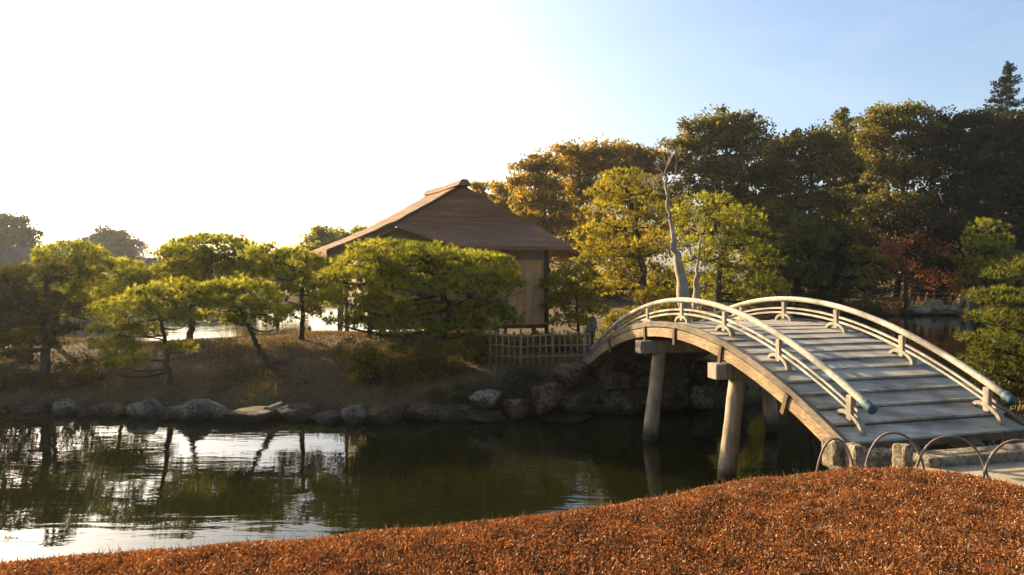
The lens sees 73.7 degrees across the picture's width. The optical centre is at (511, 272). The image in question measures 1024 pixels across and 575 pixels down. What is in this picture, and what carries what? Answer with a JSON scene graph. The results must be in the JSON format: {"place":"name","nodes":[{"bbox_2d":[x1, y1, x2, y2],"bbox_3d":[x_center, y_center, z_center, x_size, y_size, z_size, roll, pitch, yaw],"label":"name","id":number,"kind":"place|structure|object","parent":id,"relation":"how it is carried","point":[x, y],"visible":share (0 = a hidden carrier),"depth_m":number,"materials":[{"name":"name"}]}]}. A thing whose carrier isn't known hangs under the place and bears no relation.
{"place":"outdoors","nodes":[
{"label":"outdoors","id":0,"kind":"place"},
{"bbox_2d":[0,304,1023,562],"bbox_3d":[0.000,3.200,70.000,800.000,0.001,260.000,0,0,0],"label":"water","id":1,"kind":"structure","parent":0,"point":[70,484],"depth_m":11.25,"materials":[{"name":"green liquid"}]},
{"bbox_2d":[341,403,366,422],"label":"rock","id":2,"kind":"object","parent":1,"relation":"in","point":[356,413],"visible":0.93,"depth_m":14.56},
{"bbox_2d":[501,398,529,418],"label":"rock","id":3,"kind":"object","parent":1,"relation":"on","point":[517,408],"visible":0.99,"depth_m":14.87,"materials":[{"name":"stone"}]},
{"bbox_2d":[531,383,563,416],"bbox_3d":[0.850,2.791,15.044,0.676,0.750,0.888,0,0,-23],"label":"rock","id":4,"kind":"object","parent":1,"relation":"on","point":[546,397],"visible":1,"depth_m":14.73,"materials":[{"name":"stone"}]},
{"bbox_2d":[907,305,932,314],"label":"shore rock","id":5,"kind":"object","parent":1,"relation":"on","point":[923,310],"visible":0.84,"depth_m":50.60,"materials":[{"name":"stone"}]},
{"bbox_2d":[929,310,957,314],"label":"shore rock","id":6,"kind":"object","parent":1,"relation":"on","point":[945,312],"visible":0.69,"depth_m":50.74,"materials":[{"name":"stone"}]},
{"bbox_2d":[921,300,946,311],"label":"shore rock","id":7,"kind":"object","parent":6,"relation":"on","point":[937,305],"visible":0.84,"depth_m":50.85,"materials":[{"name":"stone"}]},
{"bbox_2d":[0,272,1023,574],"bbox_3d":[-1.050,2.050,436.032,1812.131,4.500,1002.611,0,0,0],"label":"ground","id":8,"kind":"structure","parent":0,"point":[322,394],"depth_m":16.29,"materials":[{"name":"soil"}]},
{"bbox_2d":[0,211,44,255],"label":"forest tree","id":9,"kind":"object","parent":8,"relation":"on","point":[15,231],"visible":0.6,"depth_m":71.17,"materials":[{"name":"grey plant"}]},
{"bbox_2d":[0,360,49,394],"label":"shrub","id":10,"kind":"object","parent":8,"relation":"on","point":[30,378],"visible":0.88,"depth_m":16.62,"materials":[{"name":"green plant"}]},
{"bbox_2d":[19,404,48,412],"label":"rock","id":11,"kind":"object","parent":8,"relation":"on","point":[34,408],"visible":0.6,"depth_m":15.66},
{"bbox_2d":[0,247,88,305],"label":"house","id":12,"kind":"structure","parent":8,"relation":"on","point":[13,255],"depth_m":61.54,"materials":[{"name":"grey"}]},
{"bbox_2d":[0,261,89,378],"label":"pine tree","id":13,"kind":"object","parent":8,"relation":"on","point":[14,333],"visible":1,"depth_m":17.03,"materials":[{"name":"green plant"}]},
{"bbox_2d":[52,399,80,414],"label":"rock","id":14,"kind":"object","parent":8,"relation":"on","point":[59,404],"visible":0.88,"depth_m":15.42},
{"bbox_2d":[21,238,126,345],"bbox_3d":[-12.644,0.558,19.594,2.748,3.186,2.307,0,0,0],"label":"pine tree","id":15,"kind":"object","parent":8,"relation":"on","point":[74,286],"visible":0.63,"depth_m":19.52,"materials":[{"name":"green plant"}]},
{"bbox_2d":[40,352,110,393],"bbox_3d":[-10.639,2.518,16.842,1.228,1.165,1.613,0,0,34],"label":"shrub","id":16,"kind":"object","parent":8,"relation":"on","point":[74,374],"visible":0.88,"depth_m":16.58,"materials":[{"name":"green plant"}]},
{"bbox_2d":[87,402,127,415],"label":"rock","id":17,"kind":"object","parent":8,"relation":"on","point":[114,409],"visible":0.83,"depth_m":15.22,"materials":[{"name":"stone"}]},
{"bbox_2d":[69,223,150,273],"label":"forest tree","id":18,"kind":"object","parent":8,"relation":"on","point":[120,243],"visible":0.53,"depth_m":93.54,"materials":[{"name":"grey plant"}]},
{"bbox_2d":[82,255,178,330],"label":"pine tree","id":19,"kind":"object","parent":8,"relation":"on","point":[139,273],"visible":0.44,"depth_m":21.53,"materials":[{"name":"green plant"}]},
{"bbox_2d":[127,397,163,418],"bbox_3d":[-8.055,3.118,15.258,0.820,0.632,0.904,0,0,0],"label":"rock","id":20,"kind":"object","parent":8,"relation":"on","point":[144,409],"visible":0.69,"depth_m":14.96,"materials":[{"name":"stone"}]},
{"bbox_2d":[131,237,159,261],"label":"bare tree","id":21,"kind":"object","parent":8,"relation":"on","point":[139,255],"visible":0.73,"depth_m":91.36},
{"bbox_2d":[83,275,213,384],"bbox_3d":[-8.789,1.404,16.362,3.404,2.726,2.379,0,0,0],"label":"pine tree","id":22,"kind":"object","parent":8,"relation":"on","point":[176,311],"visible":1,"depth_m":16.14,"materials":[{"name":"green plant"}]},
{"bbox_2d":[158,405,177,419],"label":"rock","id":23,"kind":"object","parent":8,"relation":"on","point":[166,412],"visible":0.58,"depth_m":14.84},
{"bbox_2d":[120,257,228,286],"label":"forest tree","id":24,"kind":"object","parent":8,"relation":"on","point":[149,261],"visible":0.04,"depth_m":86.85,"materials":[{"name":"green plant"}]},
{"bbox_2d":[172,398,228,420],"bbox_3d":[-6.929,3.067,15.149,1.112,0.626,0.994,0,0,35],"label":"rock","id":25,"kind":"object","parent":8,"relation":"on","point":[195,409],"visible":0.84,"depth_m":14.73,"materials":[{"name":"stone"}]},
{"bbox_2d":[148,231,274,339],"bbox_3d":[-9.171,0.421,20.944,3.617,3.459,2.895,0,0,-21],"label":"pine tree","id":26,"kind":"object","parent":8,"relation":"on","point":[208,258],"visible":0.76,"depth_m":20.36,"materials":[{"name":"green plant"}]},
{"bbox_2d":[211,410,232,421],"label":"rock","id":27,"kind":"object","parent":8,"relation":"on","point":[217,417],"visible":0.65,"depth_m":14.62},
{"bbox_2d":[183,276,293,371],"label":"pine tree","id":28,"kind":"object","parent":8,"relation":"on","point":[227,294],"visible":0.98,"depth_m":16.71,"materials":[{"name":"green plant"}]},
{"bbox_2d":[219,406,272,421],"bbox_3d":[-5.780,3.134,14.951,1.308,0.305,0.879,0,0,16],"label":"rock","id":29,"kind":"object","parent":8,"relation":"on","point":[253,414],"visible":0.73,"depth_m":14.65,"materials":[{"name":"stone"}]},
{"bbox_2d":[221,246,312,303],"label":"forest tree","id":30,"kind":"object","parent":8,"relation":"on","point":[273,279],"visible":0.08,"depth_m":66.96,"materials":[{"name":"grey plant"}]},
{"bbox_2d":[235,239,344,339],"bbox_3d":[-6.170,0.520,19.534,3.073,2.996,2.208,0,0,0],"label":"pine tree","id":31,"kind":"object","parent":8,"relation":"on","point":[302,272],"visible":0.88,"depth_m":19.34,"materials":[{"name":"green plant"}]},
{"bbox_2d":[277,402,315,421],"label":"rock","id":32,"kind":"object","parent":8,"relation":"on","point":[300,411],"visible":0.94,"depth_m":14.73,"materials":[{"name":"stone"}]},
{"bbox_2d":[311,410,341,423],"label":"rock","id":33,"kind":"object","parent":8,"relation":"on","point":[327,416],"visible":0.79,"depth_m":14.58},
{"bbox_2d":[282,224,372,308],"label":"forest tree","id":34,"kind":"object","parent":8,"relation":"on","point":[318,236],"visible":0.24,"depth_m":58.59,"materials":[{"name":"green plant"}]},
{"bbox_2d":[327,335,420,388],"bbox_3d":[-3.297,2.224,16.273,2.053,1.525,1.474,0,0,-34],"label":"shrub","id":35,"kind":"object","parent":8,"relation":"on","point":[372,369],"visible":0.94,"depth_m":16.08,"materials":[{"name":"green plant"}]},
{"bbox_2d":[0,329,760,410],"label":"dry grass","id":36,"kind":"structure","parent":8,"relation":"on","point":[235,343],"depth_m":16.91,"materials":[{"name":"plant"}]},
{"bbox_2d":[364,404,409,423],"bbox_3d":[-2.742,3.099,14.853,0.750,0.494,1.002,0,0,25],"label":"rock","id":37,"kind":"object","parent":8,"relation":"on","point":[385,413],"visible":0.86,"depth_m":14.52,"materials":[{"name":"stone"}]},
{"bbox_2d":[304,236,528,363],"bbox_3d":[-2.428,0.728,17.299,5.796,3.411,2.978,0,0,0],"label":"pine tree","id":38,"kind":"object","parent":8,"relation":"on","point":[386,262],"visible":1,"depth_m":17.00,"materials":[{"name":"green plant"}]},
{"bbox_2d":[404,404,438,420],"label":"rock","id":39,"kind":"object","parent":8,"relation":"on","point":[424,412],"visible":0.87,"depth_m":14.72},
{"bbox_2d":[385,332,475,383],"bbox_3d":[-1.968,2.297,16.526,2.231,1.642,1.564,0,0,9],"label":"shrub","id":40,"kind":"object","parent":8,"relation":"on","point":[431,368],"visible":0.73,"depth_m":16.33,"materials":[{"name":"green plant"}]},
{"bbox_2d":[309,179,579,342],"bbox_3d":[-2.235,-0.210,21.565,8.507,5.220,4.313,0,0,-9],"label":"tea hut","id":41,"kind":"object","parent":8,"relation":"on","point":[461,214],"visible":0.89,"depth_m":20.83,"materials":[{"name":"wood"}]},
{"bbox_2d":[420,377,478,405],"bbox_3d":[-1.368,2.765,15.417,1.366,0.732,0.960,0,0,-25],"label":"shrub","id":42,"kind":"object","parent":8,"relation":"on","point":[438,391],"visible":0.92,"depth_m":15.32,"materials":[{"name":"green plant"}]},
{"bbox_2d":[434,403,470,420],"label":"rock","id":43,"kind":"object","parent":8,"relation":"on","point":[452,412],"visible":0.85,"depth_m":14.80,"materials":[{"name":"stone"}]},
{"bbox_2d":[447,330,513,363],"bbox_3d":[-0.851,2.028,17.471,1.873,1.261,1.399,0,0,0],"label":"shrub","id":44,"kind":"object","parent":8,"relation":"on","point":[481,343],"visible":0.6,"depth_m":17.32,"materials":[{"name":"green plant"}]},
{"bbox_2d":[469,180,492,197],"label":"forest tree","id":45,"kind":"object","parent":8,"relation":"on","point":[478,187],"visible":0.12,"depth_m":65.52,"materials":[{"name":"green plant"}]},
{"bbox_2d":[468,409,501,421],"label":"rock","id":46,"kind":"object","parent":8,"relation":"on","point":[486,415],"visible":0.99,"depth_m":14.77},
{"bbox_2d":[469,389,502,407],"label":"rock","id":47,"kind":"object","parent":46,"relation":"on","point":[487,398],"visible":1,"depth_m":14.83,"materials":[{"name":"stone"}]},
{"bbox_2d":[0,462,1023,574],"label":"ground cover","id":48,"kind":"object","parent":8,"relation":"on","point":[227,548],"visible":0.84,"depth_m":4.26,"materials":[{"name":"orange plant"}]},
{"bbox_2d":[487,179,540,213],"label":"forest tree","id":49,"kind":"object","parent":8,"relation":"on","point":[500,196],"visible":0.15,"depth_m":61.09,"materials":[{"name":"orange plant"}]},
{"bbox_2d":[496,362,555,407],"bbox_3d":[0.389,2.566,15.510,1.518,1.070,1.119,0,0,38],"label":"shrub","id":50,"kind":"object","parent":8,"relation":"on","point":[530,377],"visible":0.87,"depth_m":15.41,"materials":[{"name":"green plant"}]},
{"bbox_2d":[489,327,589,366],"bbox_3d":[0.693,1.881,16.889,2.547,1.050,0.356,0,0,0],"label":"bamboo fence","id":51,"kind":"object","parent":8,"relation":"on","point":[552,345],"visible":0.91,"depth_m":16.84,"materials":[{"name":"wood"}]},
{"bbox_2d":[504,329,587,352],"bbox_3d":[0.963,2.037,19.235,2.594,0.909,1.484,0,0,0],"label":"shrub","id":52,"kind":"object","parent":8,"relation":"on","point":[548,340],"visible":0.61,"depth_m":19.07,"materials":[{"name":"green plant"}]},
{"bbox_2d":[501,147,614,307],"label":"forest tree","id":53,"kind":"object","parent":8,"relation":"on","point":[538,200],"visible":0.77,"depth_m":49.16,"materials":[{"name":"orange plant"}]},
{"bbox_2d":[541,412,593,421],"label":"rock","id":54,"kind":"object","parent":8,"relation":"on","point":[560,416],"visible":0.76,"depth_m":14.82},
{"bbox_2d":[553,361,589,388],"bbox_3d":[1.405,2.378,15.767,0.689,0.586,0.880,0,0,41],"label":"rock","id":55,"kind":"object","parent":8,"relation":"on","point":[569,375],"visible":0.94,"depth_m":15.51,"materials":[{"name":"stone"}]},
{"bbox_2d":[533,262,616,346],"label":"pine tree","id":56,"kind":"object","parent":8,"relation":"on","point":[571,314],"visible":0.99,"depth_m":20.39,"materials":[{"name":"green plant"}]},
{"bbox_2d":[559,394,593,414],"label":"rock","id":57,"kind":"object","parent":8,"relation":"on","point":[578,404],"visible":0.91,"depth_m":14.98,"materials":[{"name":"stone"}]},
{"bbox_2d":[586,315,596,346],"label":"standing stone","id":58,"kind":"object","parent":8,"relation":"on","point":[591,327],"visible":0.96,"depth_m":17.34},
{"bbox_2d":[544,134,648,302],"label":"forest tree","id":59,"kind":"object","parent":8,"relation":"on","point":[586,163],"visible":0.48,"depth_m":54.85,"materials":[{"name":"green plant"}]},
{"bbox_2d":[591,390,638,413],"bbox_3d":[2.317,3.025,15.761,1.056,0.705,0.994,0,0,0],"label":"wall stone","id":60,"kind":"object","parent":8,"relation":"on","point":[616,402],"visible":0.84,"depth_m":15.45,"materials":[{"name":"stone"}]},
{"bbox_2d":[595,371,633,391],"bbox_3d":[2.412,2.564,15.880,0.882,0.513,0.693,0,0,-21],"label":"wall stone","id":61,"kind":"object","parent":60,"relation":"on","point":[611,380],"visible":0.91,"depth_m":15.67,"materials":[{"name":"stone"}]},
{"bbox_2d":[587,360,614,377],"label":"wall stone","id":62,"kind":"object","parent":61,"relation":"on","point":[602,366],"visible":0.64,"depth_m":15.97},
{"bbox_2d":[595,270,634,301],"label":"shrub","id":63,"kind":"object","parent":8,"relation":"on","point":[611,296],"visible":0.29,"depth_m":57.05,"materials":[{"name":"green plant"}]},
{"bbox_2d":[567,165,693,318],"bbox_3d":[4.784,-1.030,27.582,5.074,6.611,4.026,0,0,0],"label":"pine tree","id":64,"kind":"object","parent":8,"relation":"on","point":[644,289],"visible":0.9,"depth_m":27.37,"materials":[{"name":"green plant"}]},
{"bbox_2d":[621,358,650,376],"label":"wall stone","id":65,"kind":"object","parent":8,"relation":"on","point":[639,367],"visible":0.8,"depth_m":16.02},
{"bbox_2d":[633,374,649,392],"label":"wall stone","id":66,"kind":"object","parent":8,"relation":"on","point":[641,382],"visible":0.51,"depth_m":15.83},
{"bbox_2d":[589,138,693,296],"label":"forest tree","id":67,"kind":"object","parent":8,"relation":"on","point":[644,158],"visible":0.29,"depth_m":56.72,"materials":[{"name":"green plant"}]},
{"bbox_2d":[594,302,706,342],"bbox_3d":[4.411,1.627,21.702,3.945,1.567,1.765,0,0,7],"label":"shrub","id":68,"kind":"object","parent":8,"relation":"on","point":[611,319],"visible":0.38,"depth_m":21.54,"materials":[{"name":"green plant"}]},
{"bbox_2d":[632,148,696,316],"bbox_3d":[5.108,-0.899,23.057,2.240,6.660,1.141,0,0,0],"label":"bare tree","id":69,"kind":"object","parent":8,"relation":"on","point":[682,284],"visible":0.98,"depth_m":22.91,"materials":[{"name":"grey plant"}]},
{"bbox_2d":[661,390,689,410],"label":"wall stone","id":70,"kind":"object","parent":8,"relation":"on","point":[677,401],"visible":0.74,"depth_m":15.52,"materials":[{"name":"stone"}]},
{"bbox_2d":[662,372,689,392],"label":"wall stone","id":71,"kind":"object","parent":8,"relation":"on","point":[673,382],"visible":0.71,"depth_m":15.75,"materials":[{"name":"stone"}]},
{"bbox_2d":[688,385,713,409],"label":"wall stone","id":72,"kind":"object","parent":8,"relation":"on","point":[701,397],"visible":0.97,"depth_m":15.63,"materials":[{"name":"stone"}]},
{"bbox_2d":[682,216,723,320],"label":"bare tree","id":73,"kind":"object","parent":8,"relation":"on","point":[696,291],"visible":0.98,"depth_m":23.53,"materials":[{"name":"grey plant"}]},
{"bbox_2d":[691,358,718,386],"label":"wall stone","id":74,"kind":"object","parent":8,"relation":"on","point":[699,375],"visible":0.71,"depth_m":16.09,"materials":[{"name":"stone"}]},
{"bbox_2d":[664,190,795,318],"bbox_3d":[10.406,-0.822,33.088,6.154,6.500,4.944,0,0,13],"label":"pine tree","id":75,"kind":"object","parent":8,"relation":"on","point":[725,242],"visible":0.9,"depth_m":32.88,"materials":[{"name":"green plant"}]},
{"bbox_2d":[653,104,807,297],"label":"forest tree","id":76,"kind":"object","parent":8,"relation":"on","point":[725,131],"visible":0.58,"depth_m":56.94,"materials":[{"name":"green plant"}]},
{"bbox_2d":[757,238,806,310],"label":"pine tree","id":77,"kind":"object","parent":8,"relation":"on","point":[793,246],"visible":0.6,"depth_m":48.65,"materials":[{"name":"green plant"}]},
{"bbox_2d":[739,198,836,313],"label":"forest tree","id":78,"kind":"object","parent":8,"relation":"on","point":[791,227],"visible":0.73,"depth_m":49.12,"materials":[{"name":"green plant"}]},
{"bbox_2d":[582,296,1023,481],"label":"arched bridge","id":79,"kind":"structure","parent":8,"relation":"on","point":[836,378],"depth_m":9.98,"materials":[{"name":"grey wood"}]},
{"bbox_2d":[770,287,855,310],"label":"shrub","id":80,"kind":"object","parent":8,"relation":"on","point":[846,293],"visible":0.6,"depth_m":51.75,"materials":[{"name":"green plant"}]},
{"bbox_2d":[748,119,878,297],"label":"forest tree","id":81,"kind":"object","parent":8,"relation":"on","point":[814,161],"visible":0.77,"depth_m":53.00,"materials":[{"name":"green plant"}]},
{"bbox_2d":[774,221,884,307],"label":"forest tree","id":82,"kind":"object","parent":8,"relation":"on","point":[836,255],"visible":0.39,"depth_m":51.89,"materials":[{"name":"green plant"}]},
{"bbox_2d":[821,437,844,467],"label":"abutment stone","id":83,"kind":"object","parent":8,"relation":"on","point":[833,454],"visible":0.73,"depth_m":7.65,"materials":[{"name":"stone"}]},
{"bbox_2d":[816,437,854,471],"bbox_3d":[3.355,2.306,7.075,0.470,1.187,0.024,0,0,20],"label":"hoop","id":84,"kind":"object","parent":8,"relation":"on","point":[826,444],"visible":0.45,"depth_m":7.08,"materials":[{"name":"grey metal"}]},
{"bbox_2d":[844,442,865,467],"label":"abutment stone","id":85,"kind":"object","parent":8,"relation":"on","point":[857,452],"visible":0.62,"depth_m":7.46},
{"bbox_2d":[820,106,890,228],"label":"forest tree","id":86,"kind":"object","parent":8,"relation":"on","point":[840,123],"visible":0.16,"depth_m":65.06,"materials":[{"name":"green plant"}]},
{"bbox_2d":[831,243,898,312],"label":"garden tree","id":87,"kind":"object","parent":8,"relation":"on","point":[865,273],"visible":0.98,"depth_m":50.50,"materials":[{"name":"green plant"}]},
{"bbox_2d":[840,297,893,315],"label":"shrub","id":88,"kind":"object","parent":8,"relation":"on","point":[867,307],"visible":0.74,"depth_m":50.41,"materials":[{"name":"green plant"}]},
{"bbox_2d":[847,278,895,299],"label":"shrub","id":89,"kind":"object","parent":8,"relation":"on","point":[874,290],"visible":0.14,"depth_m":56.82,"materials":[{"name":"green plant"}]},
{"bbox_2d":[865,447,891,467],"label":"abutment stone","id":90,"kind":"object","parent":8,"relation":"on","point":[880,457],"visible":0.45,"depth_m":7.89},
{"bbox_2d":[835,290,951,305],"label":"bamboo fence","id":91,"kind":"object","parent":8,"relation":"on","point":[901,293],"visible":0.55,"depth_m":52.84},
{"bbox_2d":[864,432,924,468],"bbox_3d":[3.881,2.003,6.925,0.608,0.773,0.024,0,0,15],"label":"hoop","id":92,"kind":"object","parent":8,"relation":"on","point":[888,433],"visible":0.65,"depth_m":6.92,"materials":[{"name":"grey metal"}]},
{"bbox_2d":[833,98,969,296],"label":"forest tree","id":93,"kind":"object","parent":8,"relation":"on","point":[893,168],"visible":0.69,"depth_m":58.42,"materials":[{"name":"green plant"}]},
{"bbox_2d":[892,443,912,469],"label":"abutment stone","id":94,"kind":"object","parent":8,"relation":"on","point":[902,454],"visible":0.62,"depth_m":7.49,"materials":[{"name":"stone"}]},
{"bbox_2d":[873,217,970,310],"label":"autumn tree","id":95,"kind":"object","parent":8,"relation":"on","point":[889,248],"visible":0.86,"depth_m":51.97,"materials":[{"name":"red plant"}]},
{"bbox_2d":[849,193,1015,298],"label":"forest tree","id":96,"kind":"object","parent":8,"relation":"on","point":[935,220],"visible":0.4,"depth_m":55.02,"materials":[{"name":"green plant"}]},
{"bbox_2d":[917,283,969,298],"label":"shrub","id":97,"kind":"object","parent":8,"relation":"on","point":[942,289],"visible":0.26,"depth_m":57.01,"materials":[{"name":"green plant"}]},
{"bbox_2d":[915,435,988,477],"bbox_3d":[4.293,1.953,6.675,0.695,0.717,0.024,0,0,13],"label":"hoop","id":98,"kind":"object","parent":8,"relation":"on","point":[948,436],"visible":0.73,"depth_m":6.67,"materials":[{"name":"grey metal"}]},
{"bbox_2d":[945,304,962,314],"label":"shore rock","id":99,"kind":"object","parent":8,"relation":"on","point":[956,308],"visible":0.78,"depth_m":50.80,"materials":[{"name":"stone"}]},
{"bbox_2d":[953,297,973,308],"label":"shore rock","id":100,"kind":"object","parent":8,"relation":"on","point":[962,301],"visible":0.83,"depth_m":50.91,"materials":[{"name":"stone"}]},
{"bbox_2d":[905,104,1023,247],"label":"forest tree","id":101,"kind":"object","parent":8,"relation":"on","point":[958,123],"visible":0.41,"depth_m":58.17,"materials":[{"name":"green plant"}]},
{"bbox_2d":[913,443,1023,467],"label":"landing slab","id":102,"kind":"structure","parent":8,"relation":"on","point":[1007,453],"depth_m":7.80,"materials":[{"name":"stone"}]},
{"bbox_2d":[929,205,1023,297],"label":"forest tree","id":103,"kind":"object","parent":8,"relation":"on","point":[1015,227],"visible":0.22,"depth_m":53.49,"materials":[{"name":"plant"}]},
{"bbox_2d":[941,109,1023,290],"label":"forest tree","id":104,"kind":"object","parent":8,"relation":"on","point":[1008,161],"visible":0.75,"depth_m":54.97,"materials":[{"name":"green plant"}]},
{"bbox_2d":[948,216,1023,313],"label":"pine tree","id":105,"kind":"object","parent":8,"relation":"on","point":[987,242],"visible":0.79,"depth_m":49.61,"materials":[{"name":"green plant"}]},
{"bbox_2d":[952,251,1023,396],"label":"pine tree","id":106,"kind":"object","parent":8,"relation":"on","point":[999,293],"visible":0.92,"depth_m":11.61,"materials":[{"name":"green plant"}]},
{"bbox_2d":[952,60,1023,222],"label":"cedar tree","id":107,"kind":"object","parent":8,"relation":"on","point":[1005,83],"visible":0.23,"depth_m":77.86,"materials":[{"name":"green plant"}]},
{"bbox_2d":[968,369,1023,444],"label":"shrub","id":108,"kind":"object","parent":8,"relation":"on","point":[1011,381],"visible":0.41,"depth_m":11.45,"materials":[{"name":"green plant"}]},
{"bbox_2d":[982,439,1023,477],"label":"hoop","id":109,"kind":"object","parent":8,"relation":"on","point":[997,448],"visible":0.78,"depth_m":6.41,"materials":[{"name":"grey metal"}]},
{"bbox_2d":[0,0,1023,271],"label":"sky","id":110,"kind":"structure","parent":0,"point":[266,120],"materials":[{"name":"white"}]},
{"bbox_2d":[913,461,1023,486],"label":"path","id":111,"kind":"structure","parent":0,"point":[1010,471],"depth_m":7.49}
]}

